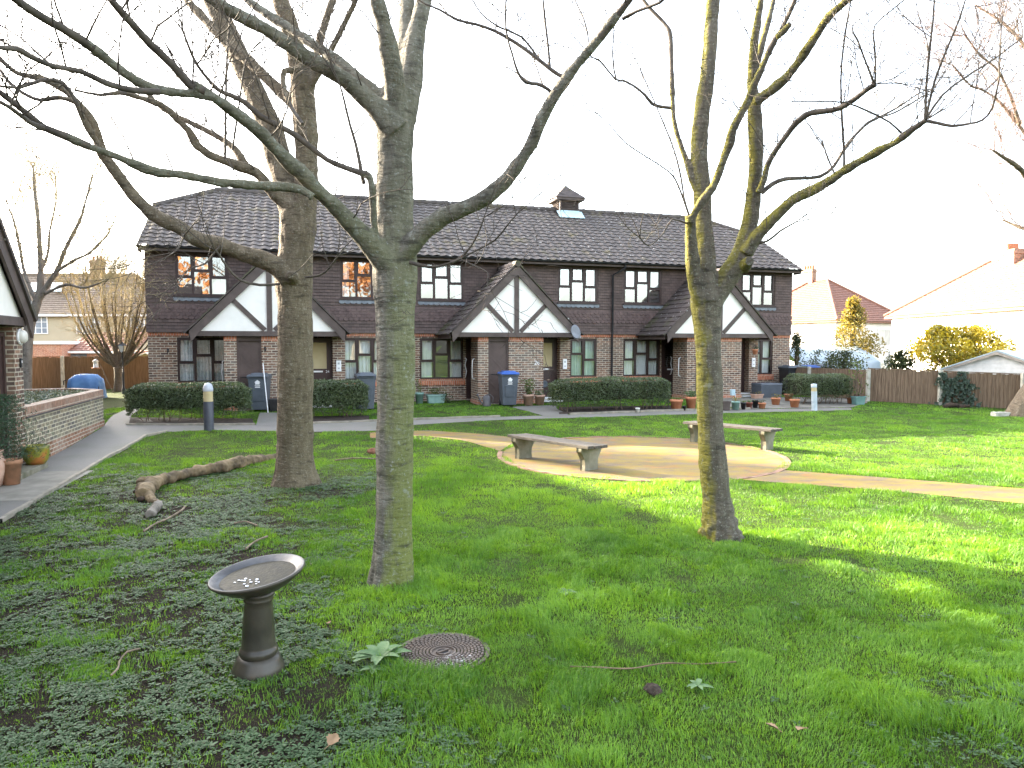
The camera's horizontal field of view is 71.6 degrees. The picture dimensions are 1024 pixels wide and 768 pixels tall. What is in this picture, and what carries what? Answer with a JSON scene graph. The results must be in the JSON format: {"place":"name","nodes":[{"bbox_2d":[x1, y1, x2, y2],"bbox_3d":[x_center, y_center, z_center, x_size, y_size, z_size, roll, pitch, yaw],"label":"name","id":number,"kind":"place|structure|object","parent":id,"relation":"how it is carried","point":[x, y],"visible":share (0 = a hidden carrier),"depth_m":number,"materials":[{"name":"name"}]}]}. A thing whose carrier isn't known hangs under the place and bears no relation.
{"place":"outdoors","nodes":[
{"label":"outdoors","id":0,"kind":"place"},
{"bbox_2d":[0,419,164,521],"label":"side path","id":1,"kind":"structure","parent":0,"point":[102,442],"depth_m":14.21,"materials":[{"name":"concrete"}]},
{"bbox_2d":[103,408,139,427],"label":"back path","id":2,"kind":"structure","parent":0,"point":[119,419],"depth_m":17.86,"materials":[{"name":"concrete"}]},
{"bbox_2d":[256,413,276,425],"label":"entry path","id":3,"kind":"structure","parent":0,"point":[267,419],"depth_m":18.30,"materials":[{"name":"concrete"}]},
{"bbox_2d":[370,430,511,450],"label":"lawn path","id":4,"kind":"structure","parent":0,"point":[498,443],"depth_m":16.01,"materials":[{"name":"gravel"}]},
{"bbox_2d":[101,408,851,431],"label":"front path","id":5,"kind":"structure","parent":0,"point":[359,426],"depth_m":18.36,"materials":[{"name":"concrete"}]},
{"bbox_2d":[0,367,1023,767],"bbox_3d":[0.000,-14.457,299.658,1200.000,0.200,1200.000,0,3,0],"label":"lawn","id":6,"kind":"structure","parent":0,"point":[22,715],"depth_m":5.67,"materials":[{"name":"plant"}]},
{"bbox_2d":[0,216,37,463],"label":"corner flats","id":7,"kind":"structure","parent":6,"relation":"on","point":[17,311],"depth_m":11.67,"materials":[{"name":"brown brick"}]},
{"bbox_2d":[0,333,8,458],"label":"door","id":8,"kind":"structure","parent":7,"relation":"in","point":[3,382],"depth_m":11.61,"materials":[{"name":"metal"}]},
{"bbox_2d":[21,462,47,479],"bbox_3d":[-7.963,1.452,11.402,0.460,0.150,1.530,-1,3,-17],"label":"doorstep slab","id":9,"kind":"structure","parent":6,"relation":"on","point":[27,470],"depth_m":11.60,"materials":[{"name":"concrete"}]},
{"bbox_2d":[22,444,49,464],"bbox_3d":[-8.004,1.188,11.942,0.401,0.317,0.401,0,3,0],"label":"flower pot","id":10,"kind":"object","parent":9,"relation":"on","point":[34,459],"visible":0.75,"depth_m":11.82,"materials":[{"name":"green ceramic"}]},
{"bbox_2d":[0,470,91,500],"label":"path slab","id":11,"kind":"structure","parent":6,"relation":"on","point":[30,487],"depth_m":10.56,"materials":[{"name":"concrete"}]},
{"bbox_2d":[0,449,5,485],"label":"flower pot","id":12,"kind":"object","parent":11,"relation":"on","point":[2,468],"visible":0.85,"depth_m":10.46,"materials":[{"name":"ceramic"}]},
{"bbox_2d":[0,393,61,484],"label":"flower pot","id":13,"kind":"object","parent":11,"relation":"on","point":[12,473],"visible":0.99,"depth_m":10.59,"materials":[{"name":"ceramic"}]},
{"bbox_2d":[32,341,91,357],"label":"brick extension","id":14,"kind":"object","parent":6,"relation":"on","point":[51,348],"visible":0.13,"depth_m":45.95,"materials":[{"name":"brick"}]},
{"bbox_2d":[24,388,104,456],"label":"brick wall","id":15,"kind":"structure","parent":6,"relation":"on","point":[67,417],"depth_m":14.50,"materials":[{"name":"brick"}]},
{"bbox_2d":[0,430,167,521],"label":"kerb","id":16,"kind":"structure","parent":6,"relation":"on","point":[9,515],"depth_m":10.77,"materials":[{"name":"concrete"}]},
{"bbox_2d":[22,256,147,349],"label":"buff house","id":17,"kind":"structure","parent":6,"relation":"on","point":[46,329],"depth_m":57.93,"materials":[{"name":"brown tile"}]},
{"bbox_2d":[23,317,47,333],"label":"window","id":18,"kind":"structure","parent":17,"relation":"in","point":[41,327],"depth_m":57.79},
{"bbox_2d":[63,374,106,397],"bbox_3d":[-15.332,0.106,25.514,1.372,0.949,0.775,-1,3,-10],"label":"covered barbecue","id":19,"kind":"object","parent":6,"relation":"on","point":[91,381],"visible":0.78,"depth_m":25.29,"materials":[{"name":"fabric"}]},
{"bbox_2d":[0,77,179,388],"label":"young tree","id":20,"kind":"object","parent":6,"relation":"on","point":[42,288],"visible":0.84,"depth_m":21.13,"materials":[{"name":"plant"}]},
{"bbox_2d":[33,233,147,391],"bbox_3d":[-15.703,-2.749,28.746,5.533,6.926,5.400,0,3,0],"label":"pollarded tree","id":21,"kind":"object","parent":6,"relation":"on","point":[114,359],"visible":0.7,"depth_m":28.57,"materials":[{"name":"plant"}]},
{"bbox_2d":[32,356,148,388],"bbox_3d":[-19.710,-0.320,30.042,9.138,1.743,0.662,-1,3,-16],"label":"board fence","id":22,"kind":"object","parent":6,"relation":"on","point":[52,372],"visible":0.33,"depth_m":30.19,"materials":[{"name":"wood"}]},
{"bbox_2d":[68,332,147,357],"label":"garden garage","id":23,"kind":"structure","parent":6,"relation":"on","point":[82,345],"depth_m":47.12,"materials":[{"name":"red brick"}]},
{"bbox_2d":[117,342,126,393],"bbox_3d":[-15.071,-0.575,27.510,0.270,2.130,0.270,0,3,0],"label":"lamp post","id":24,"kind":"object","parent":6,"relation":"on","point":[122,346],"visible":0.92,"depth_m":27.48,"materials":[{"name":"black metal"}]},
{"bbox_2d":[145,500,162,517],"bbox_3d":[-4.462,1.560,8.868,0.133,0.132,0.511,-1,3,-16],"label":"log fragment","id":25,"kind":"object","parent":6,"relation":"on","point":[154,508],"visible":1,"depth_m":8.73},
{"bbox_2d":[125,417,253,423],"bbox_3d":[-8.175,0.938,17.866,3.626,0.063,1.303,0,3,0],"label":"soil bed","id":26,"kind":"object","parent":6,"relation":"on","point":[201,420],"visible":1,"depth_m":18.00,"materials":[{"name":"soil"}]},
{"bbox_2d":[122,381,252,421],"bbox_3d":[-8.239,0.460,18.084,3.111,1.073,0.948,-1,3,-11],"label":"hedge","id":27,"kind":"object","parent":26,"relation":"on","point":[166,396],"visible":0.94,"depth_m":17.85,"materials":[{"name":"green plant"}]},
{"bbox_2d":[126,423,254,424],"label":"kerb","id":28,"kind":"structure","parent":6,"relation":"on","point":[189,424],"depth_m":17.24,"materials":[{"name":"concrete"}]},
{"bbox_2d":[133,453,275,503],"bbox_3d":[-4.922,1.414,11.286,1.007,0.273,3.985,0,3,5],"label":"fallen log","id":29,"kind":"object","parent":6,"relation":"on","point":[146,487],"visible":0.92,"depth_m":11.13,"materials":[{"name":"brown wood"}]},
{"bbox_2d":[203,383,213,430],"bbox_3d":[-7.083,0.576,16.570,0.228,1.223,0.228,0,3,0],"label":"bollard light","id":30,"kind":"object","parent":6,"relation":"on","point":[208,409],"visible":0.99,"depth_m":16.48,"materials":[{"name":"black paint"}]},
{"bbox_2d":[0,0,449,488],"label":"street tree","id":31,"kind":"object","parent":6,"relation":"on","point":[289,268],"visible":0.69,"depth_m":10.35,"materials":[{"name":"grey plant"}]},
{"bbox_2d":[207,554,304,681],"bbox_3d":[-1.637,1.532,4.564,0.590,0.761,0.595,2,4,0],"label":"bird bath","id":32,"kind":"object","parent":6,"relation":"on","point":[255,583],"visible":1,"depth_m":4.49,"materials":[{"name":"stone"}]},
{"bbox_2d":[246,373,271,409],"bbox_3d":[-7.269,0.228,20.472,0.581,1.100,0.776,0,3,-8],"label":"wheelie bin","id":33,"kind":"object","parent":6,"relation":"on","point":[256,383],"visible":0.86,"depth_m":20.20,"materials":[{"name":"grey plastic"}]},
{"bbox_2d":[324,733,339,748],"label":"dead leaf","id":34,"kind":"object","parent":6,"relation":"on","point":[333,738],"visible":1,"depth_m":3.70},
{"bbox_2d":[313,415,368,421],"bbox_3d":[-4.584,0.906,18.613,1.718,0.048,1.190,-1,3,-16],"label":"soil bed","id":35,"kind":"object","parent":6,"relation":"on","point":[334,418],"visible":0.6,"depth_m":18.64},
{"bbox_2d":[313,378,370,416],"bbox_3d":[-4.699,0.402,18.938,1.812,1.113,0.920,-1,3,-21],"label":"hedge","id":36,"kind":"object","parent":35,"relation":"on","point":[336,393],"visible":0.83,"depth_m":18.74,"materials":[{"name":"green plant"}]},
{"bbox_2d":[354,372,375,408],"bbox_3d":[-4.292,0.211,20.778,0.581,1.100,0.776,-1,3,-20],"label":"wheelie bin","id":37,"kind":"object","parent":6,"relation":"on","point":[367,378],"visible":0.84,"depth_m":20.54,"materials":[{"name":"grey plastic"}]},
{"bbox_2d":[0,0,761,590],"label":"street tree","id":38,"kind":"object","parent":6,"relation":"on","point":[392,240],"visible":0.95,"depth_m":5.79,"materials":[{"name":"brown plant"}]},
{"bbox_2d":[352,641,411,664],"bbox_3d":[-0.883,1.798,4.731,0.296,0.050,0.366,2,4,29],"label":"leafy plant","id":39,"kind":"object","parent":6,"relation":"on","point":[372,650],"visible":1,"depth_m":4.75,"materials":[{"name":"green plant"}]},
{"bbox_2d":[313,415,499,423],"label":"kerb","id":40,"kind":"structure","parent":6,"relation":"on","point":[371,420],"depth_m":18.66,"materials":[{"name":"concrete"}]},
{"bbox_2d":[415,378,424,403],"bbox_3d":[-2.968,0.216,22.943,0.406,0.828,0.436,0,3,-8],"label":"flower pot","id":41,"kind":"object","parent":6,"relation":"on","point":[419,394],"visible":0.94,"depth_m":22.91,"materials":[{"name":"green plastic"}]},
{"bbox_2d":[425,388,453,403],"bbox_3d":[-2.442,0.364,23.138,1.149,0.512,0.433,-1,3,-17],"label":"plant trough","id":42,"kind":"object","parent":6,"relation":"on","point":[434,397],"visible":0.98,"depth_m":22.98,"materials":[{"name":"green plastic"}]},
{"bbox_2d":[396,632,489,673],"bbox_3d":[-0.472,1.866,4.858,0.642,0.092,0.642,-1,3,-15],"label":"manhole cover","id":43,"kind":"object","parent":6,"relation":"on","point":[442,646],"visible":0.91,"depth_m":4.88,"materials":[{"name":"metal"}]},
{"bbox_2d":[136,183,803,410],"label":"terraced flats","id":44,"kind":"structure","parent":6,"relation":"on","point":[616,297],"depth_m":24.29,"materials":[{"name":"brown brick"}]},
{"bbox_2d":[173,253,227,301],"bbox_3d":[-9.544,-3.262,21.857,1.610,1.443,0.277,-1,3,-17],"label":"window","id":45,"kind":"structure","parent":44,"relation":"in","point":[218,285],"depth_m":21.86,"materials":[{"name":"brown glass"}]},
{"bbox_2d":[176,337,224,387],"bbox_3d":[-9.563,-0.646,22.053,1.590,1.590,0.246,-1,3,-17],"label":"window","id":46,"kind":"structure","parent":44,"relation":"in","point":[199,360],"depth_m":22.05,"materials":[{"name":"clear glass"}]},
{"bbox_2d":[313,338,331,384],"bbox_3d":[-6.044,-0.450,22.137,0.840,1.990,0.100,-1,3,-17],"label":"door","id":47,"kind":"structure","parent":44,"relation":"in","point":[322,347],"depth_m":22.15,"materials":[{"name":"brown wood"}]},
{"bbox_2d":[339,259,374,303],"bbox_3d":[-4.856,-3.341,23.288,1.620,1.443,0.277,-1,3,-17],"label":"window","id":48,"kind":"structure","parent":44,"relation":"in","point":[344,263],"depth_m":23.18,"materials":[{"name":"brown glass"}]},
{"bbox_2d":[345,338,376,385],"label":"window","id":49,"kind":"structure","parent":44,"relation":"in","point":[364,348],"depth_m":23.46,"materials":[{"name":"clear glass"}]},
{"bbox_2d":[418,262,464,305],"bbox_3d":[-2.395,-3.382,24.040,1.620,1.443,0.277,-1,3,-17],"label":"window","id":50,"kind":"structure","parent":44,"relation":"in","point":[458,300],"depth_m":24.03,"materials":[{"name":"brown glass"}]},
{"bbox_2d":[419,338,464,384],"bbox_3d":[-2.412,-0.765,24.237,1.600,1.590,0.246,-1,3,-17],"label":"window","id":51,"kind":"structure","parent":44,"relation":"in","point":[454,354],"depth_m":24.21,"materials":[{"name":"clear glass"}]},
{"bbox_2d":[466,338,470,398],"bbox_3d":[-1.213,-0.538,24.565,0.800,2.080,0.100,-1,3,-17],"label":"door","id":52,"kind":"structure","parent":44,"relation":"in","point":[468,340],"depth_m":24.44,"materials":[{"name":"brown wood"}]},
{"bbox_2d":[543,338,556,395],"bbox_3d":[1.128,-0.570,24.327,0.840,1.990,0.100,-1,3,-17],"label":"door","id":53,"kind":"structure","parent":44,"relation":"in","point":[549,344],"depth_m":24.35,"materials":[{"name":"brown metal"}]},
{"bbox_2d":[569,325,580,338],"bbox_3d":[2.023,-1.665,22.647,0.361,0.459,0.404,0,3,0],"label":"satellite dish","id":54,"kind":"object","parent":44,"relation":"attached to","point":[575,332],"visible":1,"depth_m":22.73,"materials":[{"name":"grey metal"}]},
{"bbox_2d":[557,267,598,307],"bbox_3d":[2.341,-3.461,25.484,1.630,1.443,0.277,-1,3,-17],"label":"window","id":55,"kind":"structure","parent":44,"relation":"in","point":[593,303],"depth_m":25.45,"materials":[{"name":"brown glass"}]},
{"bbox_2d":[570,339,596,381],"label":"window","id":56,"kind":"structure","parent":44,"relation":"in","point":[588,353],"depth_m":25.80,"materials":[{"name":"clear glass"}]},
{"bbox_2d":[622,339,661,380],"bbox_3d":[4.786,-0.886,26.432,1.620,1.590,0.246,-1,3,-17],"label":"window","id":57,"kind":"structure","parent":44,"relation":"in","point":[644,359],"depth_m":26.47,"materials":[{"name":"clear glass"}]},
{"bbox_2d":[623,269,662,308],"bbox_3d":[4.806,-3.503,26.238,1.640,1.443,0.277,-1,3,-17],"label":"window","id":58,"kind":"structure","parent":44,"relation":"in","point":[633,278],"depth_m":26.23,"materials":[{"name":"brown glass"}]},
{"bbox_2d":[661,339,672,393],"bbox_3d":[5.959,-0.658,26.754,0.800,2.080,0.100,-1,3,-17],"label":"door","id":59,"kind":"structure","parent":44,"relation":"in","point":[665,371],"depth_m":26.68,"materials":[{"name":"brown wood"}]},
{"bbox_2d":[741,339,744,391],"bbox_3d":[8.301,-0.690,26.516,0.840,1.990,0.100,-1,3,-17],"label":"door","id":60,"kind":"structure","parent":44,"relation":"in","point":[743,340],"depth_m":26.59,"materials":[{"name":"brown metal"}]},
{"bbox_2d":[741,273,775,310],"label":"window","id":61,"kind":"structure","parent":44,"relation":"in","point":[754,289],"depth_m":27.69,"materials":[{"name":"clear glass"}]},
{"bbox_2d":[758,339,773,379],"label":"window","id":62,"kind":"structure","parent":44,"relation":"in","point":[763,353],"depth_m":28.01,"materials":[{"name":"clear glass"}]},
{"bbox_2d":[497,371,518,405],"bbox_3d":[-0.120,0.138,22.098,0.581,1.100,0.776,-1,3,-12],"label":"wheelie bin","id":63,"kind":"object","parent":6,"relation":"on","point":[508,383],"visible":1,"depth_m":21.83,"materials":[{"name":"grey plastic"}]},
{"bbox_2d":[0,462,1023,767],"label":"ground cover","id":64,"kind":"object","parent":6,"relation":"on","point":[82,692],"visible":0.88,"depth_m":4.82,"materials":[{"name":"green plant"}]},
{"bbox_2d":[518,378,534,405],"bbox_3d":[0.500,0.245,22.254,0.638,0.845,0.467,0,3,6],"label":"flower pot","id":65,"kind":"object","parent":6,"relation":"on","point":[528,398],"visible":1,"depth_m":22.18,"materials":[{"name":"ceramic"}]},
{"bbox_2d":[533,390,546,404],"bbox_3d":[0.855,0.412,22.460,0.522,0.489,0.387,-1,3,-15],"label":"flower pot","id":66,"kind":"object","parent":6,"relation":"on","point":[539,398],"visible":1,"depth_m":22.34,"materials":[{"name":"ceramic"}]},
{"bbox_2d":[497,451,649,481],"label":"kerb","id":67,"kind":"structure","parent":6,"relation":"on","point":[499,453],"depth_m":11.51,"materials":[{"name":"concrete"}]},
{"bbox_2d":[559,406,670,413],"bbox_3d":[3.085,0.742,21.417,4.294,0.054,1.575,-1,3,-19],"label":"soil bed","id":68,"kind":"object","parent":6,"relation":"on","point":[608,408],"visible":0.6,"depth_m":21.31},
{"bbox_2d":[547,375,671,411],"bbox_3d":[3.018,0.291,21.206,4.018,1.093,1.011,-1,3,-19],"label":"hedge","id":69,"kind":"object","parent":68,"relation":"on","point":[614,388],"visible":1,"depth_m":20.92,"materials":[{"name":"green plant"}]},
{"bbox_2d":[502,437,785,480],"bbox_3d":[2.420,1.347,13.544,5.240,0.001,5.240,0,3,0],"label":"paved circle","id":70,"kind":"object","parent":6,"relation":"on","point":[634,458],"visible":0.83,"depth_m":12.97,"materials":[{"name":"gravel"}]},
{"bbox_2d":[508,433,607,470],"bbox_3d":[0.758,1.224,12.509,0.494,0.508,2.058,-3,4,-40],"label":"park bench","id":71,"kind":"object","parent":70,"relation":"on","point":[588,453],"visible":0.88,"depth_m":12.19,"materials":[{"name":"concrete"}]},
{"bbox_2d":[683,421,782,449],"bbox_3d":[4.556,1.099,14.790,0.494,0.508,2.022,-3,4,-44],"label":"park bench","id":72,"kind":"object","parent":70,"relation":"on","point":[767,435],"visible":0.77,"depth_m":14.27,"materials":[{"name":"concrete"}]},
{"bbox_2d":[570,661,735,668],"bbox_3d":[0.917,1.815,4.578,1.087,0.022,0.057,0,3,-2],"label":"fallen twig","id":73,"kind":"object","parent":6,"relation":"on","point":[655,664],"visible":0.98,"depth_m":4.58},
{"bbox_2d":[643,683,662,696],"bbox_3d":[0.854,1.853,4.300,0.118,0.070,0.116,0,3,0],"label":"soil clod","id":74,"kind":"object","parent":6,"relation":"on","point":[653,689],"visible":0.96,"depth_m":4.27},
{"bbox_2d":[570,407,750,414],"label":"kerb","id":75,"kind":"structure","parent":6,"relation":"on","point":[607,412],"depth_m":20.65,"materials":[{"name":"concrete"}]},
{"bbox_2d":[563,436,790,465],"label":"kerb","id":76,"kind":"structure","parent":6,"relation":"on","point":[784,458],"depth_m":15.00,"materials":[{"name":"concrete"}]},
{"bbox_2d":[670,396,683,408],"bbox_3d":[4.906,0.568,21.213,0.420,0.417,0.490,2,4,37],"label":"flower pot","id":77,"kind":"object","parent":6,"relation":"on","point":[676,403],"visible":0.95,"depth_m":21.10,"materials":[{"name":"ceramic"}]},
{"bbox_2d":[683,390,695,408],"bbox_3d":[5.397,0.474,21.361,0.520,0.588,0.351,0,3,0],"label":"flower pot","id":78,"kind":"object","parent":6,"relation":"on","point":[690,398],"visible":0.97,"depth_m":21.26,"materials":[{"name":"ceramic"}]},
{"bbox_2d":[687,678,712,689],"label":"leafy plant","id":79,"kind":"object","parent":6,"relation":"on","point":[698,681],"visible":1,"depth_m":4.34,"materials":[{"name":"green plant"}]},
{"bbox_2d":[729,466,787,479],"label":"kerb","id":80,"kind":"structure","parent":6,"relation":"on","point":[776,471],"depth_m":11.45,"materials":[{"name":"concrete"}]},
{"bbox_2d":[504,0,1023,541],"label":"street tree","id":81,"kind":"object","parent":6,"relation":"on","point":[710,286],"visible":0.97,"depth_m":7.34,"materials":[{"name":"grey plant"}]},
{"bbox_2d":[751,382,782,397],"bbox_3d":[9.263,0.224,25.826,0.916,0.519,0.614,-1,3,-17],"label":"storage box","id":82,"kind":"object","parent":6,"relation":"on","point":[768,389],"visible":0.88,"depth_m":25.57,"materials":[{"name":"grey plastic"}]},
{"bbox_2d":[778,365,801,392],"bbox_3d":[10.659,-0.161,27.278,0.611,1.130,0.776,-1,3,-15],"label":"wheelie bin","id":83,"kind":"object","parent":6,"relation":"on","point":[785,371],"visible":0.41,"depth_m":27.09,"materials":[{"name":"grey plastic"}]},
{"bbox_2d":[789,331,806,365],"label":"dark shrub","id":84,"kind":"object","parent":6,"relation":"on","point":[796,344],"visible":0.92,"depth_m":29.36,"materials":[{"name":"green plant"}]},
{"bbox_2d":[811,384,816,410],"bbox_3d":[9.204,0.446,21.621,0.170,0.924,0.170,-2,2,0],"label":"bollard light","id":85,"kind":"object","parent":6,"relation":"on","point":[813,396],"visible":0.91,"depth_m":21.55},
{"bbox_2d":[803,349,835,367],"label":"dark shrub","id":86,"kind":"object","parent":6,"relation":"on","point":[819,352],"visible":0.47,"depth_m":29.89,"materials":[{"name":"green plant"}]},
{"bbox_2d":[782,367,870,400],"bbox_3d":[11.328,0.091,25.936,0.188,1.412,3.870,-2,4,-28],"label":"board fence","id":87,"kind":"object","parent":6,"relation":"on","point":[866,377],"visible":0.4,"depth_m":24.97,"materials":[{"name":"wood"}]},
{"bbox_2d":[790,346,887,370],"bbox_3d":[14.691,-0.702,32.961,4.504,2.187,4.300,0,3,0],"label":"marquee","id":88,"kind":"object","parent":6,"relation":"on","point":[872,361],"visible":0.33,"depth_m":31.73,"materials":[{"name":"white fabric"}]},
{"bbox_2d":[789,265,891,364],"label":"hipped house","id":89,"kind":"structure","parent":6,"relation":"on","point":[818,305],"depth_m":63.16,"materials":[{"name":"paint"}]},
{"bbox_2d":[877,329,890,345],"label":"window","id":90,"kind":"structure","parent":89,"relation":"in","point":[885,333],"depth_m":63.19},
{"bbox_2d":[821,350,868,370],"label":"dark shrub","id":91,"kind":"object","parent":6,"relation":"on","point":[845,363],"visible":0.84,"depth_m":26.81,"materials":[{"name":"green plant"}]},
{"bbox_2d":[825,295,895,367],"bbox_3d":[15.834,-2.040,32.752,3.941,4.137,3.326,-2,4,-38],"label":"yellow tree","id":92,"kind":"object","parent":6,"relation":"on","point":[854,311],"visible":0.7,"depth_m":32.62,"materials":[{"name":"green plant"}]},
{"bbox_2d":[883,348,919,369],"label":"dark shrub","id":93,"kind":"object","parent":6,"relation":"on","point":[900,356],"visible":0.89,"depth_m":29.83,"materials":[{"name":"green plant"}]},
{"bbox_2d":[867,368,1023,407],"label":"board fence","id":94,"kind":"object","parent":6,"relation":"on","point":[999,390],"visible":0.62,"depth_m":23.55,"materials":[{"name":"wood"}]},
{"bbox_2d":[928,372,957,404],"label":"fence ivy","id":95,"kind":"object","parent":94,"relation":"attached to","point":[947,390],"visible":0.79,"depth_m":23.24,"materials":[{"name":"green plant"}]},
{"bbox_2d":[952,371,986,407],"bbox_3d":[14.814,0.294,23.076,1.390,1.438,0.204,1,3,19],"label":"fence ivy","id":96,"kind":"object","parent":94,"relation":"attached to","point":[967,389],"visible":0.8,"depth_m":23.05,"materials":[{"name":"green plant"}]},
{"bbox_2d":[882,0,1023,416],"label":"leaning tree","id":97,"kind":"object","parent":6,"relation":"on","point":[1015,407],"visible":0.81,"depth_m":19.74,"materials":[{"name":"brown plant"}]},
{"bbox_2d":[884,243,1023,369],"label":"white house","id":98,"kind":"structure","parent":6,"relation":"on","point":[990,292],"depth_m":41.80,"materials":[{"name":"paint"}]},
{"bbox_2d":[1002,337,1023,354],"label":"window","id":99,"kind":"structure","parent":98,"relation":"in","point":[1019,341],"depth_m":36.01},
{"bbox_2d":[942,402,969,407],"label":"rotten branch","id":100,"kind":"object","parent":6,"relation":"on","point":[951,405],"visible":0.98,"depth_m":22.69,"materials":[{"name":"brown wood"}]},
{"bbox_2d":[901,323,1016,371],"bbox_3d":[18.218,-1.338,28.868,4.091,2.295,4.085,0,3,0],"label":"golden bush","id":101,"kind":"object","parent":6,"relation":"on","point":[937,339],"visible":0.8,"depth_m":28.27,"materials":[{"name":"yellow plant"}]},
{"bbox_2d":[938,350,1023,374],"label":"garden shed","id":102,"kind":"structure","parent":6,"relation":"on","point":[1003,361],"depth_m":24.68,"materials":[{"name":"white wood"}]},
{"bbox_2d":[0,0,1023,309],"label":"sky","id":103,"kind":"structure","parent":0,"point":[885,246],"materials":[{"name":"white"}]},
{"bbox_2d":[513,405,569,415],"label":"entry path","id":104,"kind":"structure","parent":0,"point":[546,410],"depth_m":20.78,"materials":[{"name":"concrete"}]},
{"bbox_2d":[723,397,867,408],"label":"patio","id":105,"kind":"structure","parent":0,"point":[786,404],"depth_m":23.40,"materials":[{"name":"concrete"}]},
{"bbox_2d":[782,372,853,403],"bbox_3d":[10.149,0.170,23.430,2.190,1.092,1.182,-1,3,-13],"label":"hedge","id":106,"kind":"object","parent":105,"relation":"on","point":[836,385],"visible":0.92,"depth_m":23.13,"materials":[{"name":"green plant"}]},
{"bbox_2d":[850,396,865,404],"bbox_3d":[11.297,0.531,23.162,0.407,0.279,0.256,-1,3,-17],"label":"planter box","id":107,"kind":"object","parent":105,"relation":"on","point":[857,400],"visible":1,"depth_m":23.07,"materials":[{"name":"plastic"}]},
{"bbox_2d":[848,360,868,396],"bbox_3d":[11.310,-0.075,23.204,0.632,1.441,0.683,-3,4,-39],"label":"sapling","id":108,"kind":"object","parent":105,"relation":"on","point":[855,389],"visible":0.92,"depth_m":23.19,"materials":[{"name":"green plant"}]},
{"bbox_2d":[744,470,1023,502],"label":"lawn path","id":109,"kind":"structure","parent":0,"point":[997,493],"depth_m":10.60,"materials":[{"name":"gravel"}]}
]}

